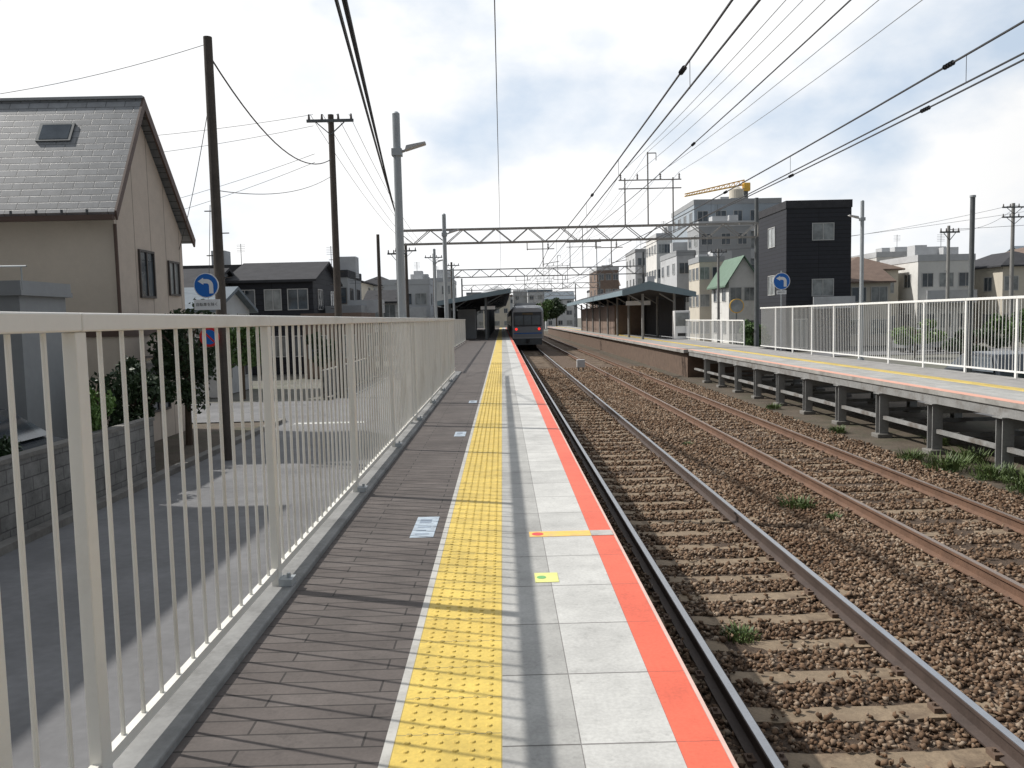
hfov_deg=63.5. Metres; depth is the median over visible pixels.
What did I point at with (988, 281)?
window
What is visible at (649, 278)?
house
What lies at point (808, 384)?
platform support
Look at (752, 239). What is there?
window
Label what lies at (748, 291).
window
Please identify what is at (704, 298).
window
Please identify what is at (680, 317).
display window
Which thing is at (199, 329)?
window
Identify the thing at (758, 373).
platform support
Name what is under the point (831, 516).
weed
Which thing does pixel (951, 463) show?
weed
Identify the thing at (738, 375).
platform support
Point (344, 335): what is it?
window
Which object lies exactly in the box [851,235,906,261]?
house
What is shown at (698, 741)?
platform pavement
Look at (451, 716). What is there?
tactile paving
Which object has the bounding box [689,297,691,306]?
window
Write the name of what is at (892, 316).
window
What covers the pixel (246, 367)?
window
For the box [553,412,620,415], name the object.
sleeper
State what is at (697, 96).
overhead wire
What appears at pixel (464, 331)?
fence panel
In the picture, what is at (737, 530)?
sleeper
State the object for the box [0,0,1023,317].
sky
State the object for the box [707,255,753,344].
house
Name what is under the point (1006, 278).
window
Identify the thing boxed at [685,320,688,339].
fence panel
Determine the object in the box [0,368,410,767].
road
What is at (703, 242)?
window
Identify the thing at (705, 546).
sleeper
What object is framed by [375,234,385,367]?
utility pole
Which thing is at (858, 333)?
fence panel
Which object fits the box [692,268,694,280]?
window
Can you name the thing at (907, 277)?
window
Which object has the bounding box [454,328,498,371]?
platform pavement
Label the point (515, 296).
catenary portal
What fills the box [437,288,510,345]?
platform canopy
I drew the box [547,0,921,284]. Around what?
overhead wire
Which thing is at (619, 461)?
sleeper
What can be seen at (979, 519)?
sleeper
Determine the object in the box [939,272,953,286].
window
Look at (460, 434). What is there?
floor notice
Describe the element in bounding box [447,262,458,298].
utility pole
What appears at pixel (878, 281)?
house
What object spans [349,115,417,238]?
overhead wire
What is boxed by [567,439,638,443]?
sleeper
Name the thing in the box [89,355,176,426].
tree
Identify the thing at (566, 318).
house
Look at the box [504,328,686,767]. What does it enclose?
platform pavement
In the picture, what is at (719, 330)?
fence panel
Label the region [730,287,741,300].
window
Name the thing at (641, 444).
sleeper
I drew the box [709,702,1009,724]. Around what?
sleeper
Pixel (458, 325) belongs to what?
fence panel
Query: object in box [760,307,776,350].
fence panel
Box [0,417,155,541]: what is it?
block wall
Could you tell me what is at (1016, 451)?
platform support
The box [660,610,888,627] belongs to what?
sleeper
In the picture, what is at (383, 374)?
fence panel
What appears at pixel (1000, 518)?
rail
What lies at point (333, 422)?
road marking
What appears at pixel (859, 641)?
sleeper
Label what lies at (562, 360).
ballast bed
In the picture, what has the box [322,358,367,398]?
block wall
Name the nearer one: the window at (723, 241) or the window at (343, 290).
the window at (343, 290)
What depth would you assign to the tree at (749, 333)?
51.93 m
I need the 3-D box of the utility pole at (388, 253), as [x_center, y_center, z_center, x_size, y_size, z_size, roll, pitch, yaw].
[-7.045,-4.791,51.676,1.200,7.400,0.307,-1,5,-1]
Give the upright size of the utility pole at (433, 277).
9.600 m
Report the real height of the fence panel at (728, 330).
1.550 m
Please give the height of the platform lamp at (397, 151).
4.830 m
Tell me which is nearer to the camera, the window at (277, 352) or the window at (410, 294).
the window at (277, 352)
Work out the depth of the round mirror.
47.88 m
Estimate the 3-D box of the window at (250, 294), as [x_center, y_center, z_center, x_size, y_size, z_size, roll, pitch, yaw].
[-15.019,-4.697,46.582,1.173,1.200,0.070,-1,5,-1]
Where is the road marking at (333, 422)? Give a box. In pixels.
[295,373,395,423]
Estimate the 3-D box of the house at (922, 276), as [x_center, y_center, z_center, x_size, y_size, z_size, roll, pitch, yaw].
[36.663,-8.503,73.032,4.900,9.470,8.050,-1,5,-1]
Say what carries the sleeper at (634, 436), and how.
on the ballast bed
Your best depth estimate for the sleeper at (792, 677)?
6.31 m
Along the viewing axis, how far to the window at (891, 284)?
71.96 m
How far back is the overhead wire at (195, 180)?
19.03 m
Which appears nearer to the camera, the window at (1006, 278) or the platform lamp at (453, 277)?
the platform lamp at (453, 277)
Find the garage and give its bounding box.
[301,312,374,378]
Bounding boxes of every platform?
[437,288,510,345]
[547,326,1023,409]
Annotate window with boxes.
[137,249,156,298]
[145,356,171,412]
[167,260,180,295]
[187,313,203,337]
[242,290,255,306]
[245,365,248,375]
[264,289,281,310]
[271,336,285,356]
[287,288,308,309]
[294,335,303,356]
[308,335,326,358]
[317,289,323,309]
[330,291,333,305]
[341,288,346,303]
[344,335,355,357]
[350,288,353,299]
[357,289,359,299]
[368,333,371,354]
[383,304,395,316]
[385,331,394,345]
[409,293,411,304]
[415,293,426,304]
[567,320,572,324]
[606,273,610,279]
[637,258,644,264]
[658,244,663,252]
[664,244,669,252]
[672,263,674,274]
[676,312,688,325]
[679,262,688,273]
[689,212,691,222]
[689,269,691,281]
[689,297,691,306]
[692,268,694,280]
[692,296,694,306]
[694,234,696,246]
[696,267,698,279]
[696,294,698,306]
[697,211,707,221]
[700,267,709,279]
[700,294,709,306]
[700,321,709,333]
[701,233,712,244]
[712,267,716,278]
[713,289,716,301]
[716,210,726,215]
[721,233,730,244]
[722,288,725,301]
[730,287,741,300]
[731,321,740,333]
[733,210,742,220]
[738,233,746,243]
[744,287,753,300]
[750,210,754,220]
[751,238,753,247]
[768,227,774,248]
[768,275,774,295]
[794,319,807,347]
[812,222,833,240]
[812,278,833,295]
[851,287,866,301]
[851,320,863,334]
[871,286,887,301]
[871,319,887,333]
[890,282,893,292]
[890,316,895,329]
[903,314,910,326]
[904,274,910,287]
[920,314,933,321]
[922,273,933,286]
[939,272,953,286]
[940,313,950,327]
[958,272,968,285]
[958,313,964,326]
[983,277,992,291]
[983,314,991,323]
[1004,276,1018,290]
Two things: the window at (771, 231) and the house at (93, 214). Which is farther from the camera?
the window at (771, 231)
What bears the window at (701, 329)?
in the house at (702, 270)
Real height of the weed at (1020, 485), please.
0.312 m
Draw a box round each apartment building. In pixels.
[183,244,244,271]
[625,246,645,286]
[646,221,671,282]
[671,193,781,268]
[687,204,750,263]
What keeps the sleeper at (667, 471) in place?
on the ballast bed
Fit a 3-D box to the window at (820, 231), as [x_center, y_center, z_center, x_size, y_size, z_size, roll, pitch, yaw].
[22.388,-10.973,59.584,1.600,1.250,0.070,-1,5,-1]
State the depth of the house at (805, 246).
59.86 m
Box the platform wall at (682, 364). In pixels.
[548,328,763,376]
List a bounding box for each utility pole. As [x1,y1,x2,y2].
[203,36,235,460]
[306,113,353,397]
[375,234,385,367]
[387,250,406,298]
[395,246,415,343]
[425,254,441,317]
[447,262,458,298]
[710,249,726,342]
[940,226,959,354]
[1002,203,1023,345]
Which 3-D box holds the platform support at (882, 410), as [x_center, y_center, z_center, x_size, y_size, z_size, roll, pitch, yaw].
[9.668,0.581,19.413,3.240,0.998,2.320,-1,5,-1]
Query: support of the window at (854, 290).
in the house at (878, 281)
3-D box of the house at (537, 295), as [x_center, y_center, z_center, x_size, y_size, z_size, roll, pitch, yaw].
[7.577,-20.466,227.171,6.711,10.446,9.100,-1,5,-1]
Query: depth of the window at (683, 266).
87.52 m
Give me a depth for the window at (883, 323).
66.18 m
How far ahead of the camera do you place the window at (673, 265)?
89.01 m
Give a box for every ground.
[154,422,263,471]
[192,318,1023,423]
[544,331,1023,501]
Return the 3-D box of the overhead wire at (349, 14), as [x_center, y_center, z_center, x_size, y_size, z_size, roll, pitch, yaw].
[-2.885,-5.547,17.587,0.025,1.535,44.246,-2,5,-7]
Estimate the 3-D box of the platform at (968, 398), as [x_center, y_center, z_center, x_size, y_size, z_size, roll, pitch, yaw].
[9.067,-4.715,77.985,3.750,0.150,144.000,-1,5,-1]
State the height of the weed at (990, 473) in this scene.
0.340 m
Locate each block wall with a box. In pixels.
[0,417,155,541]
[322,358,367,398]
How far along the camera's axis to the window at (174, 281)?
21.72 m
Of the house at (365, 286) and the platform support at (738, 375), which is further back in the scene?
the house at (365, 286)
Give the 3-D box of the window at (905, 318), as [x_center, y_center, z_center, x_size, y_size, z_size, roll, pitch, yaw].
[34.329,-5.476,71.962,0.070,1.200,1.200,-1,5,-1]
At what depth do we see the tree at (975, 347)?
39.93 m
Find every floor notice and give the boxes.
[410,517,438,537]
[454,432,465,436]
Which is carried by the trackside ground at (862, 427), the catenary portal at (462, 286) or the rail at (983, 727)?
the catenary portal at (462, 286)
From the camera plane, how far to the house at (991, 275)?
69.29 m
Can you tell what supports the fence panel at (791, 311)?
on the platform at (968, 398)
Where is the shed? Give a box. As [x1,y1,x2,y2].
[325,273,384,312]
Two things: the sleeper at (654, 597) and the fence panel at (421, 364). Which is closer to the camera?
the sleeper at (654, 597)
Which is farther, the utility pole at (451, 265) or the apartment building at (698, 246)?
the utility pole at (451, 265)
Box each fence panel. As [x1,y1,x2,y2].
[0,311,100,767]
[61,313,277,767]
[260,316,356,586]
[347,317,394,491]
[389,317,416,446]
[412,318,430,420]
[428,318,441,402]
[439,318,448,390]
[447,318,454,381]
[453,321,455,346]
[455,319,457,347]
[457,319,459,344]
[460,319,461,344]
[462,319,463,343]
[464,319,465,340]
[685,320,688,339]
[688,320,695,339]
[695,320,704,340]
[703,320,712,341]
[712,320,722,342]
[722,320,732,343]
[732,320,744,345]
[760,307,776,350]
[775,306,793,352]
[792,305,812,354]
[811,304,834,356]
[834,303,859,357]
[859,302,890,363]
[889,300,925,367]
[924,298,967,371]
[965,296,1019,377]
[1016,296,1023,373]
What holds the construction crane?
on the ground at (236, 397)
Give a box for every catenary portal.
[395,152,758,356]
[443,228,643,295]
[461,255,600,297]
[471,271,576,326]
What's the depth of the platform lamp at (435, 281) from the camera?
34.49 m
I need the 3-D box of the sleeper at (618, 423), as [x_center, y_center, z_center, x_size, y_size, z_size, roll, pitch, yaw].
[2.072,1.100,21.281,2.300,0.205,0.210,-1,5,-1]
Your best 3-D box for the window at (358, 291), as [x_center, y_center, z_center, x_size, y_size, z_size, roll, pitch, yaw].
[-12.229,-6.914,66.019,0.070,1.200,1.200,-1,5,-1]
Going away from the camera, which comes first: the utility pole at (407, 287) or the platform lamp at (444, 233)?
the platform lamp at (444, 233)
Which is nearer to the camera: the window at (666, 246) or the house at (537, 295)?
the window at (666, 246)
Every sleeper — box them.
[551,407,615,410]
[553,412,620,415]
[556,414,624,417]
[556,416,628,420]
[558,422,635,426]
[562,428,644,432]
[563,431,647,436]
[566,435,654,439]
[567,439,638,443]
[570,443,663,448]
[573,447,668,452]
[574,451,675,457]
[577,457,682,463]
[580,463,689,469]
[584,468,694,475]
[587,474,703,482]
[590,481,712,488]
[595,489,723,496]
[599,498,730,505]
[605,506,747,514]
[609,516,758,526]
[615,527,776,536]
[622,540,795,551]
[632,554,812,567]
[641,570,834,584]
[648,588,859,603]
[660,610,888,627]
[673,635,920,653]
[689,666,960,685]
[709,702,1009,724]
[719,442,806,446]
[732,450,825,456]
[734,747,1007,767]
[750,461,854,467]
[761,467,869,473]
[773,473,881,480]
[790,481,898,487]
[797,488,918,496]
[817,496,940,505]
[829,505,965,514]
[846,517,992,526]
[862,527,1018,537]
[890,545,1022,552]
[913,559,944,567]
[948,576,980,584]
[977,596,1022,607]
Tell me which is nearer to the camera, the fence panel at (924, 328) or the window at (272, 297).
the fence panel at (924, 328)
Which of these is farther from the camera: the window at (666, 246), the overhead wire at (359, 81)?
the window at (666, 246)
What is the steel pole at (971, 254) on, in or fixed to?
on the platform at (968, 398)
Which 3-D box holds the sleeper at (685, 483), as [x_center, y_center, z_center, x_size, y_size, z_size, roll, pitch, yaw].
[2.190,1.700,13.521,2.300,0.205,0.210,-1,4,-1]
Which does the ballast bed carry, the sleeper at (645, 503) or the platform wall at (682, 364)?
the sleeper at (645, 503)
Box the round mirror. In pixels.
[729,299,743,343]
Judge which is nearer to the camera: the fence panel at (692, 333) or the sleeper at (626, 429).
the sleeper at (626, 429)
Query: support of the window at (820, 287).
in the house at (805, 246)
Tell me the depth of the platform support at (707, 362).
34.03 m
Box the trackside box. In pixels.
[577,359,584,370]
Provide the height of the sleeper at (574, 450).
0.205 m
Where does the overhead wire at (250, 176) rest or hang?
attached to the utility pole at (330, 120)
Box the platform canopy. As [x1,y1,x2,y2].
[567,281,695,338]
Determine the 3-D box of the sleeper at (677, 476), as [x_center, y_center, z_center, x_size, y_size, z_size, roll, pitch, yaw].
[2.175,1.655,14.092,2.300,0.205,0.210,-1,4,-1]
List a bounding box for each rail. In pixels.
[517,346,784,767]
[532,345,1023,767]
[542,340,1023,606]
[544,335,1023,534]
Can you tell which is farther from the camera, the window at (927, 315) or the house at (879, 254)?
the house at (879, 254)
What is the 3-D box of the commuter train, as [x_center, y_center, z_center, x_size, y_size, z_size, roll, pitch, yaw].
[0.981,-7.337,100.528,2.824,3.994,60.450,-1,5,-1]
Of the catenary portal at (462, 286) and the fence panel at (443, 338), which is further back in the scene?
the catenary portal at (462, 286)
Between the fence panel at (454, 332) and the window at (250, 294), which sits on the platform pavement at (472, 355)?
the fence panel at (454, 332)
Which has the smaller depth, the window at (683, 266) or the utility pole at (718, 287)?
the utility pole at (718, 287)
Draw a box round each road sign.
[194,273,220,309]
[199,328,218,346]
[773,271,789,350]
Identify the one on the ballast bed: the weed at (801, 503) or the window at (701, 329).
the weed at (801, 503)
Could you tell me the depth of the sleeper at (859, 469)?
14.40 m
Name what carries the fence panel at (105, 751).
on the platform curb
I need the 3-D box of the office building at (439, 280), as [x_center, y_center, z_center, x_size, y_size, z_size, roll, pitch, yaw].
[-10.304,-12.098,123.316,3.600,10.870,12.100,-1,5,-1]
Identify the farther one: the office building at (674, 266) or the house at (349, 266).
the office building at (674, 266)
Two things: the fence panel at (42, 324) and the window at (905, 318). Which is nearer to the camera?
the fence panel at (42, 324)
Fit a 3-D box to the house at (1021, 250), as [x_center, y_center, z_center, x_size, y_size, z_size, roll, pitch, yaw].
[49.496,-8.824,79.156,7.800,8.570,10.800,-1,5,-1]
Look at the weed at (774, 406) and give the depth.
24.15 m
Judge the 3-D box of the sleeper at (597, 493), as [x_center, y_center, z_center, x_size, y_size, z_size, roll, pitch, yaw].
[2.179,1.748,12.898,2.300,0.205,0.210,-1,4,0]
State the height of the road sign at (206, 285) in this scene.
0.740 m
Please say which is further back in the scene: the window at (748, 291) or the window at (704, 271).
the window at (704, 271)
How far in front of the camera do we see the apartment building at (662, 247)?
109.92 m
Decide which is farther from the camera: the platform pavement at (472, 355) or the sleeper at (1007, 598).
the platform pavement at (472, 355)
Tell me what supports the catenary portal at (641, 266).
on the trackside ground at (862, 427)
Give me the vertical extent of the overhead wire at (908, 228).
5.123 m
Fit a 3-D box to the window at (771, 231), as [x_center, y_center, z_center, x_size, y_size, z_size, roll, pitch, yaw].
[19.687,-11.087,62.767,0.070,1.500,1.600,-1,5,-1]
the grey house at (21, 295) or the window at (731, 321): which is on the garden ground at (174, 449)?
the grey house at (21, 295)
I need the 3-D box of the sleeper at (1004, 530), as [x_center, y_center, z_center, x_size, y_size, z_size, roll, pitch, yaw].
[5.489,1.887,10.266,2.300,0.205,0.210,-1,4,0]
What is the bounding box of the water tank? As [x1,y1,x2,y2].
[729,187,743,198]
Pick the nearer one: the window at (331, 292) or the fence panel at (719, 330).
the fence panel at (719, 330)
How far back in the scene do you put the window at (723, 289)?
74.35 m
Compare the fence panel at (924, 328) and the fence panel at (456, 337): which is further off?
the fence panel at (456, 337)
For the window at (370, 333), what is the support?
in the garage
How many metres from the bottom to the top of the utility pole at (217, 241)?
8.600 m
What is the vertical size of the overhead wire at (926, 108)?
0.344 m
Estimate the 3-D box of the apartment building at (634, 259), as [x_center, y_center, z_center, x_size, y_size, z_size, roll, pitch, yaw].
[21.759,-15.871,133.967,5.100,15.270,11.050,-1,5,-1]
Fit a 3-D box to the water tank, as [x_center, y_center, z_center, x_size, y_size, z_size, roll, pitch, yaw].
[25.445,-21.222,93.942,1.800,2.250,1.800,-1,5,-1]
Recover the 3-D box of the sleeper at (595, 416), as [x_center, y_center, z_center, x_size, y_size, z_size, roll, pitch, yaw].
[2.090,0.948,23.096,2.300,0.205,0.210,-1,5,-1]
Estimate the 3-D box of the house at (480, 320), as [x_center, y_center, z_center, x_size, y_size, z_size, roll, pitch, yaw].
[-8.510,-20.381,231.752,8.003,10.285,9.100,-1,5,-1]
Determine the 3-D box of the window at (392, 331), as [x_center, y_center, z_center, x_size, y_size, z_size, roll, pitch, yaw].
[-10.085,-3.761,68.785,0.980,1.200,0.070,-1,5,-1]
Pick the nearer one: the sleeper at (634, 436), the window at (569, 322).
the sleeper at (634, 436)
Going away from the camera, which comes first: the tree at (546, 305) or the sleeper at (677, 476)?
the sleeper at (677, 476)
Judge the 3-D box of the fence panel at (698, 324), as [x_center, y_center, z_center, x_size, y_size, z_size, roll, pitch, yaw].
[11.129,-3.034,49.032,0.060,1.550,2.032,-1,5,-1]
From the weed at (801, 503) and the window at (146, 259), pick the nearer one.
the weed at (801, 503)
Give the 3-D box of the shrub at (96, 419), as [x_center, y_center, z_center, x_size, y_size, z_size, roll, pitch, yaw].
[-7.079,0.947,13.920,0.766,1.889,1.031,-1,5,-1]
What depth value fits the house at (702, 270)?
80.47 m
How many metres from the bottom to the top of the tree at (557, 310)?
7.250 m
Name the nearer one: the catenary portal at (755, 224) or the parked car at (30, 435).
the parked car at (30, 435)
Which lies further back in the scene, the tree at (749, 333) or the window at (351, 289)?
the window at (351, 289)
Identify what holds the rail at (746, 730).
on the sleeper at (685, 483)
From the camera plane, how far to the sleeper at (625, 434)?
19.43 m
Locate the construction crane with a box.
[684,180,749,197]
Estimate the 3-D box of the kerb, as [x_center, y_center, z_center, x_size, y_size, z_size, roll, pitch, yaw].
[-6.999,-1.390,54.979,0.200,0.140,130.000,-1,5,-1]
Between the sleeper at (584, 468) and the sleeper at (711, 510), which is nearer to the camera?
the sleeper at (711, 510)
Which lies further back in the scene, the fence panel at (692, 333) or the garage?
the fence panel at (692, 333)
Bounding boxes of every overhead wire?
[0,45,202,93]
[164,114,312,134]
[165,126,310,151]
[179,116,206,249]
[181,154,312,197]
[186,162,314,208]
[209,224,209,266]
[213,61,331,164]
[220,176,330,193]
[311,116,394,232]
[322,114,394,225]
[334,0,393,208]
[336,0,394,211]
[336,114,409,235]
[342,0,394,209]
[345,0,394,207]
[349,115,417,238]
[494,0,500,260]
[527,0,850,295]
[531,0,785,285]
[534,0,824,285]
[536,0,802,280]
[537,59,1023,301]
[544,0,878,282]
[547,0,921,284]
[645,205,1011,253]
[724,212,1019,249]
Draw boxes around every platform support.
[694,359,775,382]
[707,361,801,387]
[721,365,824,392]
[738,368,851,398]
[757,373,875,405]
[780,378,920,414]
[808,384,965,424]
[841,392,1021,437]
[883,402,1023,454]
[936,416,1023,476]
[1006,447,1023,455]
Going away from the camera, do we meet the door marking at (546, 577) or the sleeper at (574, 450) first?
the door marking at (546, 577)
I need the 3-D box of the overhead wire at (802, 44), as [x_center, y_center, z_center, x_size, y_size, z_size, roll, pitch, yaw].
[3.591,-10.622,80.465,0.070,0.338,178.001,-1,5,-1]
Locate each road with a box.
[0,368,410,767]
[806,348,1023,416]
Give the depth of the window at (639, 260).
129.13 m
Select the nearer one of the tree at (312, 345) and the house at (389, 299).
the tree at (312, 345)
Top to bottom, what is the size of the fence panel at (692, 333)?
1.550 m
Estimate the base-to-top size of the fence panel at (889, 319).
2.100 m
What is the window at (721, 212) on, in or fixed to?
in the apartment building at (743, 209)
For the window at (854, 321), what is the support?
in the house at (878, 281)
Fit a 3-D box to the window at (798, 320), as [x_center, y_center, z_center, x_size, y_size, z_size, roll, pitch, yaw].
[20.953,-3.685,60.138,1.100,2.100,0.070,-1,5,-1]
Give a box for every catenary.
[514,0,760,303]
[529,20,1023,302]
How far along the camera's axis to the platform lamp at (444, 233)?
23.24 m
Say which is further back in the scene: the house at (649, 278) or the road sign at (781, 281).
the house at (649, 278)
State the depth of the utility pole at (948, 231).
50.88 m
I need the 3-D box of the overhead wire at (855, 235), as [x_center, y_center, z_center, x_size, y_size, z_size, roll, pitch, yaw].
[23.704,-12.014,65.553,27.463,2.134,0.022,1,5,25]
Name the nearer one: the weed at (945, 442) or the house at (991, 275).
the weed at (945, 442)
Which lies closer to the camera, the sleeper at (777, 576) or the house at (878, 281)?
the sleeper at (777, 576)
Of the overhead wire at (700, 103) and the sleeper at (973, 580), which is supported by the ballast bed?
the sleeper at (973, 580)
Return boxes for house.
[0,95,195,441]
[0,265,72,438]
[183,268,234,287]
[184,286,257,397]
[225,261,342,374]
[326,246,361,305]
[361,281,376,299]
[363,290,397,355]
[366,277,388,289]
[382,265,433,317]
[466,292,482,327]
[481,286,509,327]
[510,295,512,309]
[512,290,526,306]
[527,289,550,328]
[543,291,574,328]
[574,305,577,326]
[645,271,655,335]
[688,239,731,341]
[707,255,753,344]
[759,199,854,350]
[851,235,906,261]
[851,257,904,342]
[851,267,895,345]
[880,236,976,338]
[973,251,1023,341]
[1004,247,1023,252]
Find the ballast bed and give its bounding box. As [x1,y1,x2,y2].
[516,334,1023,753]
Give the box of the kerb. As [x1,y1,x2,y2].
[0,367,398,555]
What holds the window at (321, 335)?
in the garage
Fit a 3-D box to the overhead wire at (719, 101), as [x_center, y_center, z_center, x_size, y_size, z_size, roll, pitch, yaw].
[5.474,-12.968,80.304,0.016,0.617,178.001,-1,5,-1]
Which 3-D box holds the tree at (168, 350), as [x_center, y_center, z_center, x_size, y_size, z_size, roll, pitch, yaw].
[-7.676,-0.307,19.707,1.938,3.507,1.623,-1,5,-1]
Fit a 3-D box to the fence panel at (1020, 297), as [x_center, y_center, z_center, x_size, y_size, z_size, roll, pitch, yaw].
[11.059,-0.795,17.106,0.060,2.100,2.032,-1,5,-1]
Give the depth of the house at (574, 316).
235.04 m
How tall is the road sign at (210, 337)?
0.398 m
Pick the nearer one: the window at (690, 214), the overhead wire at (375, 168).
the overhead wire at (375, 168)
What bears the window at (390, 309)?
in the house at (389, 299)
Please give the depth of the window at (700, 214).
91.07 m
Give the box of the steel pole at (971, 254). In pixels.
[967,195,975,371]
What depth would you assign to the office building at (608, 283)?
151.28 m
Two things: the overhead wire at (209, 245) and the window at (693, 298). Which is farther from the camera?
the window at (693, 298)
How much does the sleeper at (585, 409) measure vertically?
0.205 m
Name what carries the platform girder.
attached to the platform at (968, 398)
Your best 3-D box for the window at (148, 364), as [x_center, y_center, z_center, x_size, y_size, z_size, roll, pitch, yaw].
[-8.799,-0.014,20.557,0.070,1.400,1.400,-1,5,-1]
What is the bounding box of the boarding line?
[529,530,612,536]
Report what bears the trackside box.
on the ballast bed
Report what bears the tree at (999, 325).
on the ground at (236, 397)
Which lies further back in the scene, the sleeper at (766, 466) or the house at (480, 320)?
the house at (480, 320)
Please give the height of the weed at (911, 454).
0.289 m
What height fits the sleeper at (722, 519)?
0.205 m
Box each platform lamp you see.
[391,111,425,426]
[433,249,442,317]
[441,213,458,317]
[452,268,459,347]
[848,200,865,359]
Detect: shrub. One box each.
[0,435,23,456]
[89,384,116,431]
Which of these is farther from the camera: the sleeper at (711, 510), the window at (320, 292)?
the window at (320, 292)
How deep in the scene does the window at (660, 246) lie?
109.16 m
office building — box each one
[430,269,456,307]
[589,258,618,307]
[660,235,694,336]
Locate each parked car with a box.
[0,409,63,450]
[892,328,951,352]
[945,350,1023,377]
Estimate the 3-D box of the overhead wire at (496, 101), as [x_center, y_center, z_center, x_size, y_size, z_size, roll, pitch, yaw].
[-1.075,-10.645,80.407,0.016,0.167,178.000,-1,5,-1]
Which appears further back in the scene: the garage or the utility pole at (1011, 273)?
the utility pole at (1011, 273)
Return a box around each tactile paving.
[388,328,501,767]
[555,326,1023,391]
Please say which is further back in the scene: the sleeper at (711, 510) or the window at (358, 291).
the window at (358, 291)
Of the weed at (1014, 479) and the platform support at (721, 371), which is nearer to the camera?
the weed at (1014, 479)
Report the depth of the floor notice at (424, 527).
6.21 m
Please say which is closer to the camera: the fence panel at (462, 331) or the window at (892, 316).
the fence panel at (462, 331)
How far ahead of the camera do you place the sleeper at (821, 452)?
16.24 m
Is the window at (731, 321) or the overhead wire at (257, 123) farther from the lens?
the window at (731, 321)
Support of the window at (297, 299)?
in the house at (286, 289)
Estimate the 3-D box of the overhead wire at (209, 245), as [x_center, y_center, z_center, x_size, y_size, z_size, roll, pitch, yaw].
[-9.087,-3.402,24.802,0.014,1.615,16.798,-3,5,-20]
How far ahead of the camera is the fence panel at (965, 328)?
20.75 m
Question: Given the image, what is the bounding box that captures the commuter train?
[507,303,543,347]
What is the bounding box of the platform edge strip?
[552,327,1023,403]
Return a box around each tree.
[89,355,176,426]
[146,298,216,444]
[215,326,261,398]
[306,332,335,369]
[536,299,553,321]
[548,297,566,325]
[740,319,763,346]
[887,318,948,357]
[940,328,1012,354]
[982,308,1023,350]
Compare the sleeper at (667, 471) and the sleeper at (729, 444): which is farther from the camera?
the sleeper at (729, 444)
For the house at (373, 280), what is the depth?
103.79 m
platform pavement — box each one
[161,372,486,767]
[378,328,499,767]
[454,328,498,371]
[502,328,584,767]
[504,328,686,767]
[506,328,732,767]
[508,331,738,767]
[558,326,1023,387]
[694,349,1023,401]
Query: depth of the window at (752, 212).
91.12 m
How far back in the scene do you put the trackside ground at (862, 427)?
21.36 m
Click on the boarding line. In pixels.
(569, 533)
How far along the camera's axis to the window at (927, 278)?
69.93 m
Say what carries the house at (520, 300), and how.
on the ground at (236, 397)
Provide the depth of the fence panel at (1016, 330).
18.78 m
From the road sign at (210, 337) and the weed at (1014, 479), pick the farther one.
the road sign at (210, 337)
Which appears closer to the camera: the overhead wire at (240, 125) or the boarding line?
the boarding line
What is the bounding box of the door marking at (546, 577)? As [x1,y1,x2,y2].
[534,572,558,582]
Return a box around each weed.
[719,619,761,643]
[766,403,782,408]
[775,491,819,510]
[821,511,844,519]
[827,424,848,433]
[894,447,932,460]
[914,449,976,472]
[920,435,950,445]
[941,445,992,463]
[962,459,1018,481]
[995,463,1023,486]
[1002,476,1023,494]
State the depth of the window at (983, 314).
70.41 m
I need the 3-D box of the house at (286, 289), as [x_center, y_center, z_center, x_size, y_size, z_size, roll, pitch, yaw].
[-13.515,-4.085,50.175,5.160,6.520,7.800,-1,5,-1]
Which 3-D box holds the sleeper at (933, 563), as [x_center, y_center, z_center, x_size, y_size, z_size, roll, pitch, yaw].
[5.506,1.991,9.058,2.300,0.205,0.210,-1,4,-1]
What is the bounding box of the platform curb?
[113,371,460,767]
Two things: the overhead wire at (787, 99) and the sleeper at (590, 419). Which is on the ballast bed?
the sleeper at (590, 419)
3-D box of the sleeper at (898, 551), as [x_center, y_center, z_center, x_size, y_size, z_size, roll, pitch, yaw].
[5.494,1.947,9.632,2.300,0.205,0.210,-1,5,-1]
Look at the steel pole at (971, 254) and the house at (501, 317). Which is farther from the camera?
the house at (501, 317)
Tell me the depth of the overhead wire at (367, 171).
36.78 m
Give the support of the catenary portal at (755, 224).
on the trackside ground at (862, 427)
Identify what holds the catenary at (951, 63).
hanging from the catenary portal at (755, 224)
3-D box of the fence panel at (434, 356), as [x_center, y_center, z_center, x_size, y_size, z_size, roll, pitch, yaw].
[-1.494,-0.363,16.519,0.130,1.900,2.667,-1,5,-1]
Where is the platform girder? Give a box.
[689,352,1023,420]
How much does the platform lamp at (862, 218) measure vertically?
5.230 m
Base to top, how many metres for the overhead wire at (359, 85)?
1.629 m
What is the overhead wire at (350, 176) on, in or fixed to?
attached to the utility pole at (330, 120)
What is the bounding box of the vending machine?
[672,310,689,338]
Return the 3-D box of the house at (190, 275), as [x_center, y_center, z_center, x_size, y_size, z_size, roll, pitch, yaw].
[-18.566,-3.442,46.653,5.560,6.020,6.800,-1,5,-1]
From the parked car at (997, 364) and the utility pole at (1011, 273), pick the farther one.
the utility pole at (1011, 273)

